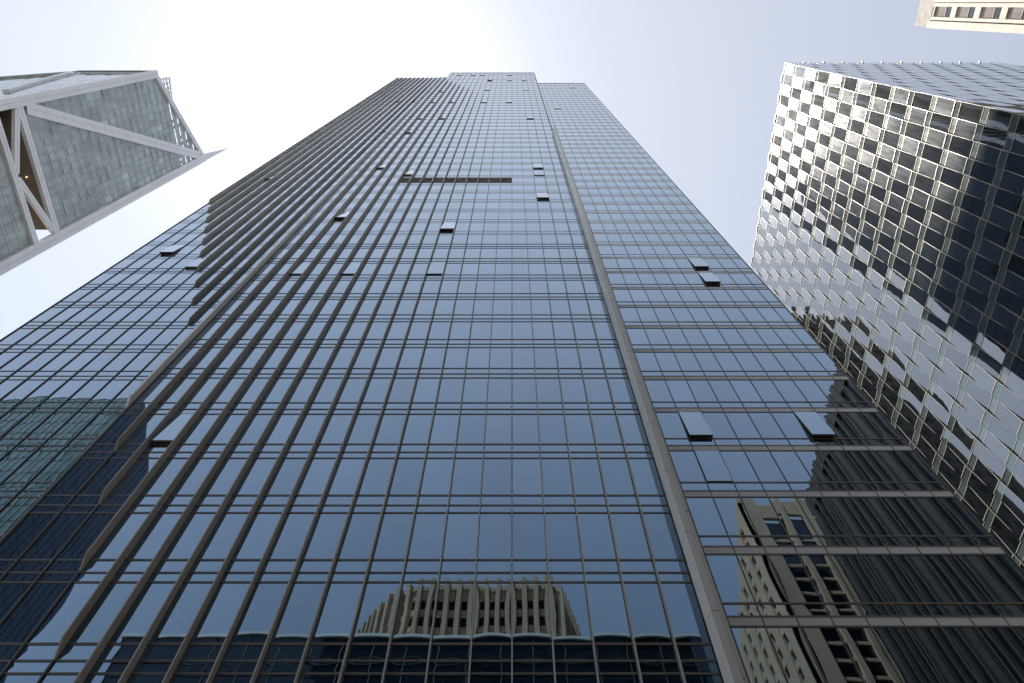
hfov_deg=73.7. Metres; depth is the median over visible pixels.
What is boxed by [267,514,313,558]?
window
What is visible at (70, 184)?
window
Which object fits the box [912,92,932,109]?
window
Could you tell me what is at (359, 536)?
window
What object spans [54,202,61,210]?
window
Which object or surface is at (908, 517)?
window
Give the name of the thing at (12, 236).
window
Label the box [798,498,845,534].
window
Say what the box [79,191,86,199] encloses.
window
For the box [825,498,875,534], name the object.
window
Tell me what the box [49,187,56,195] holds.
window
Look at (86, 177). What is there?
window
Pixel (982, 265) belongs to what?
window
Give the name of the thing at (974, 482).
window
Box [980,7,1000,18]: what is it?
window
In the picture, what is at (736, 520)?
window
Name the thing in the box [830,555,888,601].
window
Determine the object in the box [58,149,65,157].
window
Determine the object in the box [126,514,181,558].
window
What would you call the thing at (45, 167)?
window
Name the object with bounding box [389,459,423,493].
window
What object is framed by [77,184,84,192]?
window
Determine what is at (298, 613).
window
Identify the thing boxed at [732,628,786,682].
window
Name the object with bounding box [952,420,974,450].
window
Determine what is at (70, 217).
window
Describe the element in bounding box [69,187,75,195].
window
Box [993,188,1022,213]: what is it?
window
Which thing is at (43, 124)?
window
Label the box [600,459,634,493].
window
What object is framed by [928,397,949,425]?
window
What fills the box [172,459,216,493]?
window
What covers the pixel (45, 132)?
window
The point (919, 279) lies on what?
window
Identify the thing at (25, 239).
window
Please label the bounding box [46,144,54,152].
window
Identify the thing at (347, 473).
window
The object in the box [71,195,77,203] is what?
window
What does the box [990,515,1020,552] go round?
window
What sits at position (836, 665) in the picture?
window
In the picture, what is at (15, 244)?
window
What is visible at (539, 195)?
awning window
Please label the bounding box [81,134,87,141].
window
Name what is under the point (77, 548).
window
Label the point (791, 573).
window
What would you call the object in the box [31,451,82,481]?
window
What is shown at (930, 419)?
window
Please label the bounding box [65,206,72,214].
window
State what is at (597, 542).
window
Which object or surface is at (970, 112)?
window
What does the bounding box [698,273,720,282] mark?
awning window
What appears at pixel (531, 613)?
window
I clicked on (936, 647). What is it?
window
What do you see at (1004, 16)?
beige office block
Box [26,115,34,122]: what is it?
window
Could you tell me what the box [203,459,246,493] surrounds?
window
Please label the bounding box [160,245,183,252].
awning window
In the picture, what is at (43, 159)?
window
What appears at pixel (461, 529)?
window
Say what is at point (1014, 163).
window
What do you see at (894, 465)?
window
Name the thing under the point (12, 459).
window
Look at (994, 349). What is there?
window
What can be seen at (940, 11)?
window
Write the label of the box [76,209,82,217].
window
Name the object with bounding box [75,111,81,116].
window
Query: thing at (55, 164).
window
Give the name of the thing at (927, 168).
window
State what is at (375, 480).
window
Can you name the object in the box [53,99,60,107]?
window
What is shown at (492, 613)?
window
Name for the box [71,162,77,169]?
window
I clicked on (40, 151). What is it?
window
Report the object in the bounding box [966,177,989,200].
window
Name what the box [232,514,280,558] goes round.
window
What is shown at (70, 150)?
window
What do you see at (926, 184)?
window
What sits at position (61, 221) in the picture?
window
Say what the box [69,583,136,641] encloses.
window
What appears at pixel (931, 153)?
window
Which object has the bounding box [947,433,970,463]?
window
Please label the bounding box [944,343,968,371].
window
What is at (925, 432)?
window
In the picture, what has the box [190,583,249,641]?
window
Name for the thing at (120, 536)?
window
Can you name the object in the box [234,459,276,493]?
window
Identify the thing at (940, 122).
window
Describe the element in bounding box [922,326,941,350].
window
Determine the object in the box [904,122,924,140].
window
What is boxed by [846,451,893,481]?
window
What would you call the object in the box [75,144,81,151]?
window
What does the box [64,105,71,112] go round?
window
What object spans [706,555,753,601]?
window
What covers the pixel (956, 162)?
window
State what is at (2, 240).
window
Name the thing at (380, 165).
awning window
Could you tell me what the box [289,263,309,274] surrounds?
awning window
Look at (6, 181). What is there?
window
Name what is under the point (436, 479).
window
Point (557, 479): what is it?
window
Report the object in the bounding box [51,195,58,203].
window
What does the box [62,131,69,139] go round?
window
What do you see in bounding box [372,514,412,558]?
window
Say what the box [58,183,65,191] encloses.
window
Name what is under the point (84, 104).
window
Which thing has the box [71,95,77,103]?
window
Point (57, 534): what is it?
window
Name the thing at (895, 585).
window
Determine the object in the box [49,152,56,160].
window
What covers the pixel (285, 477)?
window
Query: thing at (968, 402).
window
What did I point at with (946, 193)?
window
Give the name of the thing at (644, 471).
window
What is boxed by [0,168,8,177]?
window
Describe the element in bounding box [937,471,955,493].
window
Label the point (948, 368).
window
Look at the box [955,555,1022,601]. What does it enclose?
window
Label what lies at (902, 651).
window
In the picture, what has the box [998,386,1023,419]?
window
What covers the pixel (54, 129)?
window
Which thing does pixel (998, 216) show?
window
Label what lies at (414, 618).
window
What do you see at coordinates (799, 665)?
window
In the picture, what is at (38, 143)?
window
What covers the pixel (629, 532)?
window
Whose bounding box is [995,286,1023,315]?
window
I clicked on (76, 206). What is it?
window
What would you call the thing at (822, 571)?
window
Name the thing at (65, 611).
window
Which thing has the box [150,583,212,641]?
window
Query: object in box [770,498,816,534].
window
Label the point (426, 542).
window
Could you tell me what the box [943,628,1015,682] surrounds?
window
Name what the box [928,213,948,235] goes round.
window
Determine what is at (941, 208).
window
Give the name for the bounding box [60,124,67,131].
window
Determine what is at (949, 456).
window
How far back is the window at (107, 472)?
27.35 m
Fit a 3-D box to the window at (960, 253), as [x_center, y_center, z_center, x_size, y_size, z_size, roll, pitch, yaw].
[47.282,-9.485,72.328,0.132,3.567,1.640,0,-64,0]
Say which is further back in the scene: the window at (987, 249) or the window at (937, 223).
the window at (937, 223)
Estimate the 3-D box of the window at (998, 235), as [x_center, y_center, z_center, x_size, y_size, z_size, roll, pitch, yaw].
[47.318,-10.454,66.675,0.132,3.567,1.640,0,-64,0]
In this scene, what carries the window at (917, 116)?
in the folded glass tower at (887, 264)
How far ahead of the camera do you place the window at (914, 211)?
79.86 m
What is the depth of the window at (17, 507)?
28.53 m
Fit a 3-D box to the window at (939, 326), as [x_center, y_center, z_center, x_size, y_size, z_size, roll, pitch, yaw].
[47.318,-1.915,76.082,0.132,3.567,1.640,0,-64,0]
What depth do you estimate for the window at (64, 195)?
145.08 m
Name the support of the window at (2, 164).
in the braced tower at (80, 150)
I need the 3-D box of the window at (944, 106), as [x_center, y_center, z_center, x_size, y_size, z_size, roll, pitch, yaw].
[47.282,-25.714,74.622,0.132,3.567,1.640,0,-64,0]
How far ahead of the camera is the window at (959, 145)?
71.94 m
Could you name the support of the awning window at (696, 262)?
in the glass tower at (488, 378)
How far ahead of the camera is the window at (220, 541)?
24.23 m
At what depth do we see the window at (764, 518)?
28.25 m
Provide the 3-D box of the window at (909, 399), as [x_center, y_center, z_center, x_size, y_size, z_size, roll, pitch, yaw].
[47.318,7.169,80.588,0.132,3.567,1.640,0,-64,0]
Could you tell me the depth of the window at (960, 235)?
71.54 m
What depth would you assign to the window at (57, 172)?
142.83 m
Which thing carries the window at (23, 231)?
in the braced tower at (80, 150)
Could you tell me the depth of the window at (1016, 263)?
63.98 m
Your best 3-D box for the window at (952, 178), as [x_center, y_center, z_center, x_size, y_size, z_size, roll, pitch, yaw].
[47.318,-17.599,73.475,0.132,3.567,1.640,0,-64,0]
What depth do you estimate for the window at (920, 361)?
78.26 m
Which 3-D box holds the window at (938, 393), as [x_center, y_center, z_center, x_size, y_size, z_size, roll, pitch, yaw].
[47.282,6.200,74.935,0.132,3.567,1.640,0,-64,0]
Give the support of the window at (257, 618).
in the glass tower at (488, 378)
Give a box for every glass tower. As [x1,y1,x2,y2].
[0,72,1023,682]
[751,62,1023,570]
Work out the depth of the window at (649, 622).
21.22 m
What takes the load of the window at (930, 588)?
in the glass tower at (488, 378)
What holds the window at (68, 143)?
in the braced tower at (80, 150)
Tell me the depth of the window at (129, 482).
27.35 m
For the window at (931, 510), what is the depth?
28.25 m
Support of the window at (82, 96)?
in the braced tower at (80, 150)
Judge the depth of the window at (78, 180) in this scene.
149.75 m
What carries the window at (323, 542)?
in the glass tower at (488, 378)
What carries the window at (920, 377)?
in the folded glass tower at (887, 264)
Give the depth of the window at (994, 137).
67.07 m
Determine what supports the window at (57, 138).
in the braced tower at (80, 150)
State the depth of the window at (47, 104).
140.06 m
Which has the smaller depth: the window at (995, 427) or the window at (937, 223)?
the window at (995, 427)
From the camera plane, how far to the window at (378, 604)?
21.22 m
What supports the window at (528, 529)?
in the glass tower at (488, 378)
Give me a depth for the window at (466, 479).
27.35 m
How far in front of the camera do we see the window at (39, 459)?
31.30 m
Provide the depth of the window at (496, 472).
27.35 m
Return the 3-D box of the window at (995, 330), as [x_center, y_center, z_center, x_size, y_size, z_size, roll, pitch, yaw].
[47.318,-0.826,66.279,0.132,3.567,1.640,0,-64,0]
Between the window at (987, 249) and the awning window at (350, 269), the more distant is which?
the window at (987, 249)
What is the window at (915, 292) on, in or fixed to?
in the folded glass tower at (887, 264)
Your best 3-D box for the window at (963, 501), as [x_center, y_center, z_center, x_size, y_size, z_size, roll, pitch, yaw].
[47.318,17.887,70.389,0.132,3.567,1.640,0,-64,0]
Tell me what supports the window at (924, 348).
in the folded glass tower at (887, 264)
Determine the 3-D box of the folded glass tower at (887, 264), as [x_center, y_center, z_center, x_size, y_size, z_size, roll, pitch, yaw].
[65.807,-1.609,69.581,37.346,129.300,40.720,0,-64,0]
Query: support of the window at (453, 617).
in the glass tower at (488, 378)
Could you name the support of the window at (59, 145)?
in the braced tower at (80, 150)
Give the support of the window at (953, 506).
in the glass tower at (488, 378)
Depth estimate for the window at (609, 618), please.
21.22 m
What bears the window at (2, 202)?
in the braced tower at (80, 150)
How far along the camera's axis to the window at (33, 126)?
135.69 m
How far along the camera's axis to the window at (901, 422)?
82.10 m
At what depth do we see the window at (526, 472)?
27.35 m
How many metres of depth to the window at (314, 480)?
27.35 m
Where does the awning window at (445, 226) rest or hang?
in the glass tower at (488, 378)
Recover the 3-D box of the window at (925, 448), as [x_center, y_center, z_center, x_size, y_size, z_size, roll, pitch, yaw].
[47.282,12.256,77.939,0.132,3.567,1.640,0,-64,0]
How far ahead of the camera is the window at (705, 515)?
28.25 m
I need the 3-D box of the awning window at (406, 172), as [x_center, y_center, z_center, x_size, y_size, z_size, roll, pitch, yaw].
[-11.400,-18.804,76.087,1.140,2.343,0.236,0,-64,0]
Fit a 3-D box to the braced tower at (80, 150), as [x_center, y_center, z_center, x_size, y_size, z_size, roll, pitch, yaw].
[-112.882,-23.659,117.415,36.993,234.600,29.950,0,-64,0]
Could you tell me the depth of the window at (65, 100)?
145.55 m
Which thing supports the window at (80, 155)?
in the braced tower at (80, 150)
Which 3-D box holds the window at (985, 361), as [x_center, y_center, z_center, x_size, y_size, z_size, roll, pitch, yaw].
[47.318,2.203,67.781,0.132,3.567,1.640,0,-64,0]
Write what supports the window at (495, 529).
in the glass tower at (488, 378)
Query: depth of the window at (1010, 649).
22.51 m
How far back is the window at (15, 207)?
130.75 m
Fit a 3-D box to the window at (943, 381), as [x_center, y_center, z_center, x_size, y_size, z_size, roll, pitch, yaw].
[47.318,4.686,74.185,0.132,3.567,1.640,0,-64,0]
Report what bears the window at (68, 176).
in the braced tower at (80, 150)
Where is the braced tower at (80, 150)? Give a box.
[0,70,227,275]
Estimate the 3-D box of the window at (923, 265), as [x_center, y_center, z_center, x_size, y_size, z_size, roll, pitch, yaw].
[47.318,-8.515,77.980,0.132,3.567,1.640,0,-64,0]
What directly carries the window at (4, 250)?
in the braced tower at (80, 150)
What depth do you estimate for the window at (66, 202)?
145.71 m
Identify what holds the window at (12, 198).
in the braced tower at (80, 150)
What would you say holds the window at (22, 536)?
in the glass tower at (488, 378)
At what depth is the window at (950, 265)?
73.02 m
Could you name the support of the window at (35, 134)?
in the braced tower at (80, 150)
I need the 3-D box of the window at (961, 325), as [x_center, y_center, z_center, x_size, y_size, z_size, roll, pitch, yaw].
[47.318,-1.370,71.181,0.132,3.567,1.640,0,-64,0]
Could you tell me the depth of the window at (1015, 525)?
64.74 m
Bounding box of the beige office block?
[915,0,1023,33]
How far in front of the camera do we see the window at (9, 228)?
129.19 m
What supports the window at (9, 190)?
in the braced tower at (80, 150)
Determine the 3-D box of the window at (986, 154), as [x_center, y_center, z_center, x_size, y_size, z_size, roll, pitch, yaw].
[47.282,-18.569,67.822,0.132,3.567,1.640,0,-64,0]
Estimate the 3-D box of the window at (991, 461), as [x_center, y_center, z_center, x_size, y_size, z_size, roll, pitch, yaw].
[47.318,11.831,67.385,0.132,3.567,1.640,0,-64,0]
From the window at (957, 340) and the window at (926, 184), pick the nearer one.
the window at (957, 340)
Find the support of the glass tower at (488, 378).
on the pavement
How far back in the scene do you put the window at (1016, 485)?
63.89 m
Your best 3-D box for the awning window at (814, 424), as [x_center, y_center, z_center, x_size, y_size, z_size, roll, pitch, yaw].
[15.191,4.133,34.331,1.134,2.341,0.326,0,-64,0]
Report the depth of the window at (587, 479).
27.35 m
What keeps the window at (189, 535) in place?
in the glass tower at (488, 378)
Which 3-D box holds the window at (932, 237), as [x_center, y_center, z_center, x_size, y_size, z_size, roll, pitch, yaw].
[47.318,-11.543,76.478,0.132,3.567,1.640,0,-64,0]
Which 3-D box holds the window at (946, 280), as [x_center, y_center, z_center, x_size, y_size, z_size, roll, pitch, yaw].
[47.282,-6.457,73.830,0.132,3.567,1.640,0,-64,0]
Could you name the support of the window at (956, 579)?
in the glass tower at (488, 378)
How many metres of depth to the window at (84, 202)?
152.22 m
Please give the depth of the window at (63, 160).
144.92 m
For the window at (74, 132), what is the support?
in the braced tower at (80, 150)
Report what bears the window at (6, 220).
in the braced tower at (80, 150)
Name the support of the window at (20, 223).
in the braced tower at (80, 150)
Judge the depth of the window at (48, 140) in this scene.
140.06 m
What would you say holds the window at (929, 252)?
in the folded glass tower at (887, 264)
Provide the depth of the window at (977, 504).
69.62 m
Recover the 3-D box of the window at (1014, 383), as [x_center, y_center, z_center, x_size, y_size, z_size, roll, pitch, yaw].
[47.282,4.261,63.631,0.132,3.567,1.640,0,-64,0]
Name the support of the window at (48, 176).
in the braced tower at (80, 150)
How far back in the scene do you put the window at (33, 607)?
21.29 m
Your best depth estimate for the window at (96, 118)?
165.84 m
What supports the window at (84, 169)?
in the braced tower at (80, 150)
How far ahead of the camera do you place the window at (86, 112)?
152.60 m
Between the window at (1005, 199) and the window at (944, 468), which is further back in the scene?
the window at (944, 468)
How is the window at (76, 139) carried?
in the braced tower at (80, 150)
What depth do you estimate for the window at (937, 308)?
75.32 m
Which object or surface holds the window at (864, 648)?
in the glass tower at (488, 378)
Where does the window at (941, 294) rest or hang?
in the folded glass tower at (887, 264)
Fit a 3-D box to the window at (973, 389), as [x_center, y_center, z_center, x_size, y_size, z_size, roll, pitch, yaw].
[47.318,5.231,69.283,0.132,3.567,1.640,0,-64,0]
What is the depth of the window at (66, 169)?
145.71 m
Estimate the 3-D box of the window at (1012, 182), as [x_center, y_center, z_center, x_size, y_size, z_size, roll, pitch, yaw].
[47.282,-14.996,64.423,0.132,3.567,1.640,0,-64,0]
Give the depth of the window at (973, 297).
69.68 m
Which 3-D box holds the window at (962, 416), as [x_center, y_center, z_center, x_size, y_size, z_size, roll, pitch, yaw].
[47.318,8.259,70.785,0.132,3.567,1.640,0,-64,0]
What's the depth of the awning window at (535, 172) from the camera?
75.88 m
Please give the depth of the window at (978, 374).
68.46 m
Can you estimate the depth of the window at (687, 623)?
21.22 m
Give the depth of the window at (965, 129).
71.17 m
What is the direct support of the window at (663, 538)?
in the glass tower at (488, 378)
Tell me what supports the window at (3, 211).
in the braced tower at (80, 150)
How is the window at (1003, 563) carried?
in the glass tower at (488, 378)
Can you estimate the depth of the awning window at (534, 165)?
78.61 m
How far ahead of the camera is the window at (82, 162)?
151.15 m
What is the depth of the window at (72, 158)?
147.72 m
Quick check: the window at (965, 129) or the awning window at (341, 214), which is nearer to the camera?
the awning window at (341, 214)
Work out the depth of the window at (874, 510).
28.25 m
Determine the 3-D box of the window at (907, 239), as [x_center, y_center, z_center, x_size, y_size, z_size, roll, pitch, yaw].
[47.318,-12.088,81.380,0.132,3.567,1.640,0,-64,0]
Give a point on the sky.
(696, 84)
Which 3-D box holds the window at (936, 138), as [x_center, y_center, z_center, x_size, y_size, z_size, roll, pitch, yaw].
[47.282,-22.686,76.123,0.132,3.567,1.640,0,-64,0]
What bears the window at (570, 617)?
in the glass tower at (488, 378)
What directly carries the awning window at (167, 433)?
in the glass tower at (488, 378)
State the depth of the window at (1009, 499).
64.38 m
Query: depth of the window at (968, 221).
70.84 m
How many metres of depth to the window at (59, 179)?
143.49 m
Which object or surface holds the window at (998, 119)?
in the folded glass tower at (887, 264)
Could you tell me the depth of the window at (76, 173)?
149.06 m
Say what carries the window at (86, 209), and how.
in the braced tower at (80, 150)
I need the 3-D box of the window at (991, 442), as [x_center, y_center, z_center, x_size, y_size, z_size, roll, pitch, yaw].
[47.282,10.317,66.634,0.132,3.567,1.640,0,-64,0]
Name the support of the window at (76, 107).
in the braced tower at (80, 150)
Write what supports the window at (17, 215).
in the braced tower at (80, 150)
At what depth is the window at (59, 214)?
143.49 m
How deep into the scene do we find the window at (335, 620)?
21.22 m
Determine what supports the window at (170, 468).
in the glass tower at (488, 378)
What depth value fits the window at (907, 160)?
81.70 m
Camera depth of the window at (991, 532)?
66.08 m
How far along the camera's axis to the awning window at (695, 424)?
34.17 m
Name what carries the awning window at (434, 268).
in the glass tower at (488, 378)
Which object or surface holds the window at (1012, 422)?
in the folded glass tower at (887, 264)
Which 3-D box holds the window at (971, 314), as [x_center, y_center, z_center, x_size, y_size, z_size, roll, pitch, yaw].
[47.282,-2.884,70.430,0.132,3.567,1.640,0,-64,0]
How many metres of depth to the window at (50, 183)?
140.68 m
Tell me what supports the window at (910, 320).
in the folded glass tower at (887, 264)
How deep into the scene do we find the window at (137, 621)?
21.22 m
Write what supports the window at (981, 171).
in the folded glass tower at (887, 264)
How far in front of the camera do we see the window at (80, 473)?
27.35 m
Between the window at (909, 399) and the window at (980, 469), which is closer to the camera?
the window at (980, 469)
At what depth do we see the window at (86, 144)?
152.60 m
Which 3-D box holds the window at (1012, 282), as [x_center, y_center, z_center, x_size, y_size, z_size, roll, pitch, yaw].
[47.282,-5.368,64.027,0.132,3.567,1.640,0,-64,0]
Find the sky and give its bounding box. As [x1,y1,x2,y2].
[0,0,1023,338]
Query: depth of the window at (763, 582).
25.20 m
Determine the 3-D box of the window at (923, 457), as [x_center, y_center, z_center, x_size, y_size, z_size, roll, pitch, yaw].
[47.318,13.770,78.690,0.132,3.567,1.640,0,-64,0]
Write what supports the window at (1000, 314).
in the folded glass tower at (887, 264)
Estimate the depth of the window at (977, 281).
68.90 m
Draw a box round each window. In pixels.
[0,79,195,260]
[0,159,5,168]
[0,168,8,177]
[0,198,5,207]
[0,206,8,216]
[0,237,6,246]
[0,245,8,255]
[0,451,32,481]
[0,498,37,534]
[0,514,55,558]
[0,583,68,641]
[2,177,11,186]
[2,215,11,225]
[4,451,58,481]
[5,185,14,195]
[5,223,14,233]
[7,194,16,203]
[8,231,16,241]
[10,202,19,211]
[10,239,19,249]
[13,210,22,220]
[16,218,24,228]
[19,226,27,236]
[21,235,29,244]
[21,514,88,558]
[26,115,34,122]
[28,583,98,641]
[29,122,37,131]
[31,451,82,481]
[32,131,39,139]
[34,139,42,147]
[37,147,44,155]
[39,120,46,128]
[39,155,47,164]
[42,128,49,136]
[42,163,49,172]
[44,101,51,108]
[44,136,51,144]
[44,171,51,180]
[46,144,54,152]
[46,179,54,187]
[48,459,104,493]
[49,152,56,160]
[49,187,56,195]
[51,125,58,133]
[51,160,58,168]
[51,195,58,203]
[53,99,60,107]
[53,134,60,141]
[53,168,60,176]
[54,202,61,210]
[55,141,63,149]
[56,176,63,184]
[56,210,63,218]
[56,514,115,558]
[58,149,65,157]
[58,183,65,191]
[58,217,65,226]
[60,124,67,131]
[60,157,67,165]
[60,191,67,199]
[62,97,69,105]
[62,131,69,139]
[63,165,69,173]
[63,199,69,207]
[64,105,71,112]
[64,139,71,147]
[64,173,71,180]
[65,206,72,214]
[67,147,73,154]
[67,180,73,188]
[67,213,74,221]
[69,154,75,162]
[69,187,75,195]
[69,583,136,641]
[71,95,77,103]
[71,129,77,136]
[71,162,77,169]
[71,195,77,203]
[73,103,79,110]
[73,136,79,144]
[73,169,80,177]
[73,202,80,210]
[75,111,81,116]
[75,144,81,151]
[75,177,81,184]
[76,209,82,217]
[77,151,83,159]
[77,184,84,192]
[78,459,128,493]
[79,94,85,101]
[79,159,85,166]
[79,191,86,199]
[81,101,87,108]
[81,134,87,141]
[81,166,88,174]
[82,198,88,206]
[83,109,89,116]
[83,141,89,149]
[83,173,89,181]
[84,206,90,213]
[91,514,148,558]
[109,459,157,493]
[109,583,174,641]
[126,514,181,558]
[140,459,187,493]
[149,414,192,441]
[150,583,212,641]
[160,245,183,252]
[162,514,214,558]
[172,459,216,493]
[185,258,205,267]
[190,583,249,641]
[197,514,247,558]
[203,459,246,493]
[230,583,287,641]
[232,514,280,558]
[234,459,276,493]
[265,459,305,493]
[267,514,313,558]
[271,583,324,641]
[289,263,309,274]
[296,459,335,493]
[302,514,347,558]
[311,583,362,641]
[327,459,364,493]
[334,212,349,217]
[337,514,379,558]
[340,263,360,274]
[351,583,399,641]
[358,459,394,493]
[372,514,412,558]
[376,164,386,167]
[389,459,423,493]
[392,583,436,641]
[403,171,413,174]
[407,514,445,558]
[420,459,452,493]
[426,263,444,274]
[432,583,473,641]
[440,223,454,229]
[443,514,478,558]
[451,459,481,493]
[473,583,510,641]
[478,514,510,558]
[482,459,510,493]
[513,459,541,493]
[513,514,545,558]
[513,583,550,641]
[533,164,542,167]
[534,171,543,174]
[537,193,548,197]
[542,459,572,493]
[545,514,580,558]
[550,583,591,641]
[571,459,603,493]
[578,514,616,558]
[587,583,631,641]
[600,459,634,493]
[611,514,651,558]
[624,583,672,641]
[629,459,663,493]
[643,514,683,558]
[661,583,709,641]
[679,412,712,436]
[686,498,726,534]
[688,258,708,266]
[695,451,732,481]
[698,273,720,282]
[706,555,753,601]
[714,498,756,534]
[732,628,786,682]
[737,555,787,601]
[742,498,786,534]
[753,63,1023,570]
[767,628,824,682]
[768,555,820,601]
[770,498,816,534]
[794,412,835,435]
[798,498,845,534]
[799,555,854,601]
[802,628,862,682]
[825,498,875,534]
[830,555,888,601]
[837,628,900,682]
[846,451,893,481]
[853,498,905,534]
[861,555,921,601]
[871,451,920,481]
[872,628,939,682]
[881,498,935,534]
[892,555,955,601]
[896,413,914,439]
[897,151,916,169]
[899,229,918,250]
[901,309,920,332]
[903,389,922,415]
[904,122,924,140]
[906,202,926,222]
[908,283,928,305]
[908,628,977,682]
[909,498,965,534]
[910,364,930,390]
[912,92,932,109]
[913,269,930,292]
[914,173,934,193]
[915,352,933,377]
[915,447,932,468]
[916,256,936,278]
[917,435,935,462]
[918,159,937,178]
[918,339,938,364]
[920,242,939,264]
[920,422,941,450]
[921,144,942,163]
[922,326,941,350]
[923,227,945,249]
[924,410,943,438]
[924,555,988,601]
[926,128,945,147]
[926,312,947,336]
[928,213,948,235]
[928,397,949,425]
[929,113,951,132]
[930,298,950,323]
[931,198,954,220]
[933,384,952,411]
[934,7,950,16]
[934,97,954,115]
[934,284,956,308]
[936,183,957,204]
[936,371,958,398]
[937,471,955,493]
[937,498,987,534]
[938,459,961,489]
[939,269,959,294]
[940,167,963,189]
[941,358,962,384]
[942,255,965,279]
[943,446,964,476]
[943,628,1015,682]
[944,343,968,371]
[945,151,966,172]
[947,240,969,264]
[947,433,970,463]
[948,135,973,156]
[950,330,971,356]
[951,225,975,248]
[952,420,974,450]
[953,315,978,341]
[954,119,976,139]
[955,406,980,436]
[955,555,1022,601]
[956,7,974,17]
[956,209,979,232]
[957,102,983,122]
[959,300,981,327]
[960,193,985,216]
[961,392,984,422]
[961,498,983,524]
[962,285,988,312]
[964,486,987,518]
[965,378,991,408]
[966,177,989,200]
[968,270,992,296]
[968,472,994,505]
[969,160,996,183]
[971,364,995,393]
[972,254,999,280]
[973,459,998,492]
[975,143,1000,166]
[975,349,1002,378]
[977,445,1005,478]
[978,238,1003,264]
[978,628,1023,682]
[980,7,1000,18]
[980,126,1007,148]
[981,334,1006,363]
[982,222,1010,247]
[983,431,1009,464]
[985,319,1013,347]
[986,108,1011,130]
[986,555,1023,599]
[987,416,1016,449]
[988,205,1014,230]
[989,529,1012,556]
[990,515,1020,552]
[991,303,1018,331]
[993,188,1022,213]
[994,402,1021,434]
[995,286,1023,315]
[997,502,1023,539]
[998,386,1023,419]
[999,170,1023,195]
[1001,487,1023,521]
[1002,270,1023,298]
[1004,152,1023,175]
[1005,371,1023,400]
[1007,7,1023,19]
[1007,253,1023,277]
[1008,473,1023,502]
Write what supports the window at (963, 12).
in the beige office block
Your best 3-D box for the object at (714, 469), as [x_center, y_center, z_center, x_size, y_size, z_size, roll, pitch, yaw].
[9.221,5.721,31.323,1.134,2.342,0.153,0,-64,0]
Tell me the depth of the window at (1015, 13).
84.19 m
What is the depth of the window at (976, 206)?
70.02 m
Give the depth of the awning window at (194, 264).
55.33 m
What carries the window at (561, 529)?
in the glass tower at (488, 378)

